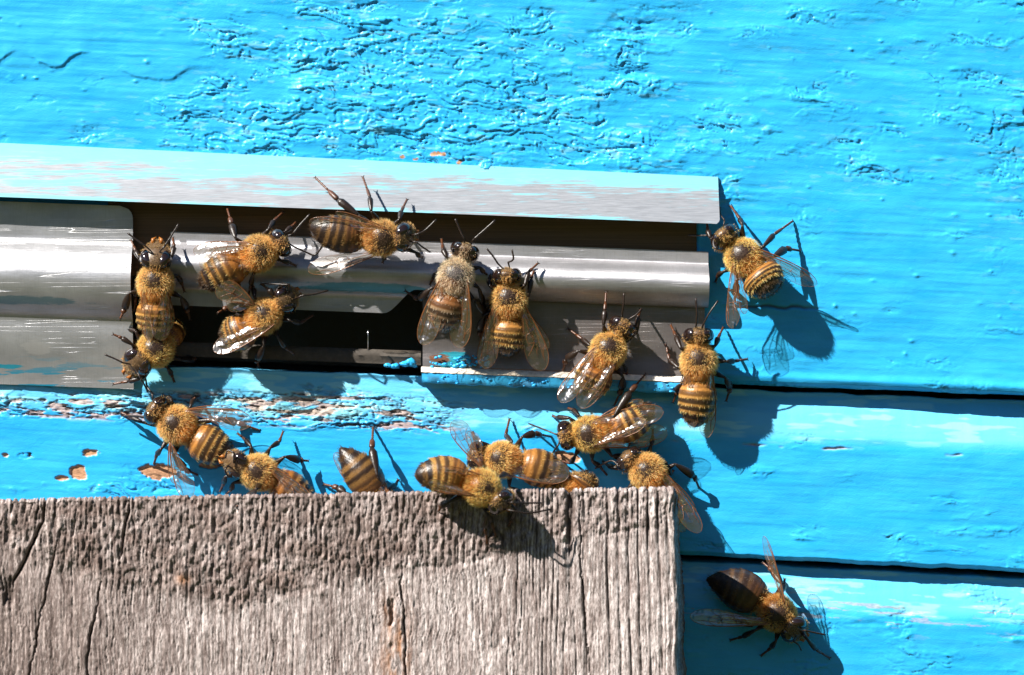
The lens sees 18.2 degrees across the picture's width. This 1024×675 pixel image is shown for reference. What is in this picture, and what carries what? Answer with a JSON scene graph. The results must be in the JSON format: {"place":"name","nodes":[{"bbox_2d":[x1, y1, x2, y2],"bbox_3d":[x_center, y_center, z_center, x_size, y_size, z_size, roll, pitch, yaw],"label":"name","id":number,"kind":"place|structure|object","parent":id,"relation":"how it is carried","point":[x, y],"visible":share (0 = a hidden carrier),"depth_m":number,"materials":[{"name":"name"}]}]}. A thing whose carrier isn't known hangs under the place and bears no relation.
{"place":"outdoors","nodes":[
{"label":"outdoors","id":0,"kind":"place"},
{"bbox_3d":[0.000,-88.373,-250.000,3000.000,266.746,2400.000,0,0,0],"label":"ground","id":1,"kind":"structure","parent":0,"visible":0},
{"bbox_2d":[0,0,1023,674],"bbox_3d":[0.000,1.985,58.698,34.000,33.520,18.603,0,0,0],"label":"beehive","id":2,"kind":"object","parent":1,"relation":"on","point":[856,458],"visible":0.66,"depth_m":49.89,"materials":[{"name":"blue paint"}]},
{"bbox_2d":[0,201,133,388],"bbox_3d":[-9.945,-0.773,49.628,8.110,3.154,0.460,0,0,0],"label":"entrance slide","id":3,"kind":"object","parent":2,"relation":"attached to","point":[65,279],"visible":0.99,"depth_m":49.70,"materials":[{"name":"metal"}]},
{"bbox_2d":[104,318,196,392],"bbox_3d":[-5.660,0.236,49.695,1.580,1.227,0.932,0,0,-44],"label":"honey bee","id":4,"kind":"object","parent":2,"relation":"attached to","point":[142,357],"visible":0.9,"depth_m":49.44,"materials":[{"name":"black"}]},
{"bbox_2d":[118,224,190,340],"bbox_3d":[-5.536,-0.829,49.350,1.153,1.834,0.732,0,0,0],"label":"honey bee","id":5,"kind":"object","parent":2,"relation":"attached to","point":[155,284],"visible":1,"depth_m":49.21,"materials":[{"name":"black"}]},
{"bbox_2d":[119,378,260,495],"bbox_3d":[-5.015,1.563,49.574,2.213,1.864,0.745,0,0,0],"label":"honey bee","id":6,"kind":"object","parent":2,"relation":"attached to","point":[177,427],"visible":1,"depth_m":49.36,"materials":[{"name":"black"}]},
{"bbox_2d":[194,207,322,301],"bbox_3d":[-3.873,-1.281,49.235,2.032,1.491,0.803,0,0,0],"label":"honey bee","id":7,"kind":"object","parent":2,"relation":"attached to","point":[259,252],"visible":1,"depth_m":49.01,"materials":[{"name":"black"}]},
{"bbox_2d":[213,280,328,367],"bbox_3d":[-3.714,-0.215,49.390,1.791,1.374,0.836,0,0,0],"label":"honey bee","id":8,"kind":"object","parent":2,"relation":"attached to","point":[263,317],"visible":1,"depth_m":49.27,"materials":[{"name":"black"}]},
{"bbox_2d":[0,486,686,674],"bbox_3d":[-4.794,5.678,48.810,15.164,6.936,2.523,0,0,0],"label":"landing board","id":9,"kind":"object","parent":2,"relation":"attached to","point":[585,581],"visible":1,"depth_m":47.60,"materials":[{"name":"grey wood"}]},
{"bbox_2d":[218,430,314,508],"bbox_3d":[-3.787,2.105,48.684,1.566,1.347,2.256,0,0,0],"label":"honey bee","id":10,"kind":"object","parent":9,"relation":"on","point":[256,472],"visible":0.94,"depth_m":49.29,"materials":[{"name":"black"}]},
{"bbox_2d":[412,454,550,545],"bbox_3d":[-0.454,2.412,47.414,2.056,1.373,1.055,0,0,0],"label":"honey bee","id":11,"kind":"object","parent":9,"relation":"on","point":[484,491],"visible":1,"depth_m":47.09,"materials":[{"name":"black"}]},
{"bbox_2d":[323,426,399,493],"bbox_3d":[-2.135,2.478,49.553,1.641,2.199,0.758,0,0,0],"label":"honey bee","id":12,"kind":"object","parent":2,"relation":"attached to","point":[360,472],"visible":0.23,"depth_m":49.35,"materials":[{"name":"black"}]},
{"bbox_2d":[308,176,436,274],"bbox_3d":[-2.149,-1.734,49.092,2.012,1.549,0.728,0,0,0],"label":"honey bee","id":13,"kind":"object","parent":2,"relation":"attached to","point":[381,238],"visible":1,"depth_m":48.86,"materials":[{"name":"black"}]},
{"bbox_2d":[404,219,495,347],"bbox_3d":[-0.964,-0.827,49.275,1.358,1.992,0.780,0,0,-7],"label":"honey bee","id":14,"kind":"object","parent":2,"relation":"attached to","point":[454,274],"visible":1,"depth_m":49.07,"materials":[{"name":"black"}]},
{"bbox_2d":[450,417,569,489],"bbox_3d":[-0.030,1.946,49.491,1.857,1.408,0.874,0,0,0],"label":"honey bee","id":15,"kind":"object","parent":2,"relation":"attached to","point":[538,467],"visible":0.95,"depth_m":49.24,"materials":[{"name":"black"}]},
{"bbox_2d":[476,248,549,370],"bbox_3d":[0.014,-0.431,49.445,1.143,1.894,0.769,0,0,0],"label":"honey bee","id":16,"kind":"object","parent":2,"relation":"attached to","point":[508,302],"visible":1,"depth_m":49.27,"materials":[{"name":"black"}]},
{"bbox_2d":[547,469,598,491],"bbox_3d":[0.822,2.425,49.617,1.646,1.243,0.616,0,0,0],"label":"honey bee","id":17,"kind":"object","parent":2,"relation":"attached to","point":[582,479],"visible":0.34,"depth_m":49.44,"materials":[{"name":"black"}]},
{"bbox_2d":[528,373,666,475],"bbox_3d":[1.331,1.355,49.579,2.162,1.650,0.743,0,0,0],"label":"honey bee","id":18,"kind":"object","parent":2,"relation":"attached to","point":[624,421],"visible":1,"depth_m":49.33,"materials":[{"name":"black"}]},
{"bbox_2d":[557,291,641,408],"bbox_3d":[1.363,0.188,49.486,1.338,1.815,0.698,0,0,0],"label":"honey bee","id":19,"kind":"object","parent":2,"relation":"attached to","point":[606,352],"visible":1,"depth_m":49.30,"materials":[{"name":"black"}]},
{"bbox_2d":[595,428,701,532],"bbox_3d":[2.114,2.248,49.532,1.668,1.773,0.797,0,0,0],"label":"honey bee","id":20,"kind":"object","parent":2,"relation":"attached to","point":[647,469],"visible":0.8,"depth_m":49.33,"materials":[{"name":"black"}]},
{"bbox_2d":[664,298,748,437],"bbox_3d":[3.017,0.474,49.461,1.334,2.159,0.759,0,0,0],"label":"honey bee","id":21,"kind":"object","parent":2,"relation":"attached to","point":[695,390],"visible":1,"depth_m":49.29,"materials":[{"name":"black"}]},
{"bbox_2d":[688,204,816,328],"bbox_3d":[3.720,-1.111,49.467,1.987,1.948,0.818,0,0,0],"label":"honey bee","id":22,"kind":"object","parent":2,"relation":"attached to","point":[754,265],"visible":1,"depth_m":49.28,"materials":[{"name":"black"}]},
{"bbox_2d":[690,536,830,659],"bbox_3d":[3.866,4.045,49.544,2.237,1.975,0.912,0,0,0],"label":"honey bee","id":23,"kind":"object","parent":2,"relation":"attached to","point":[740,590],"visible":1,"depth_m":49.48,"materials":[{"name":"black"}]}
]}

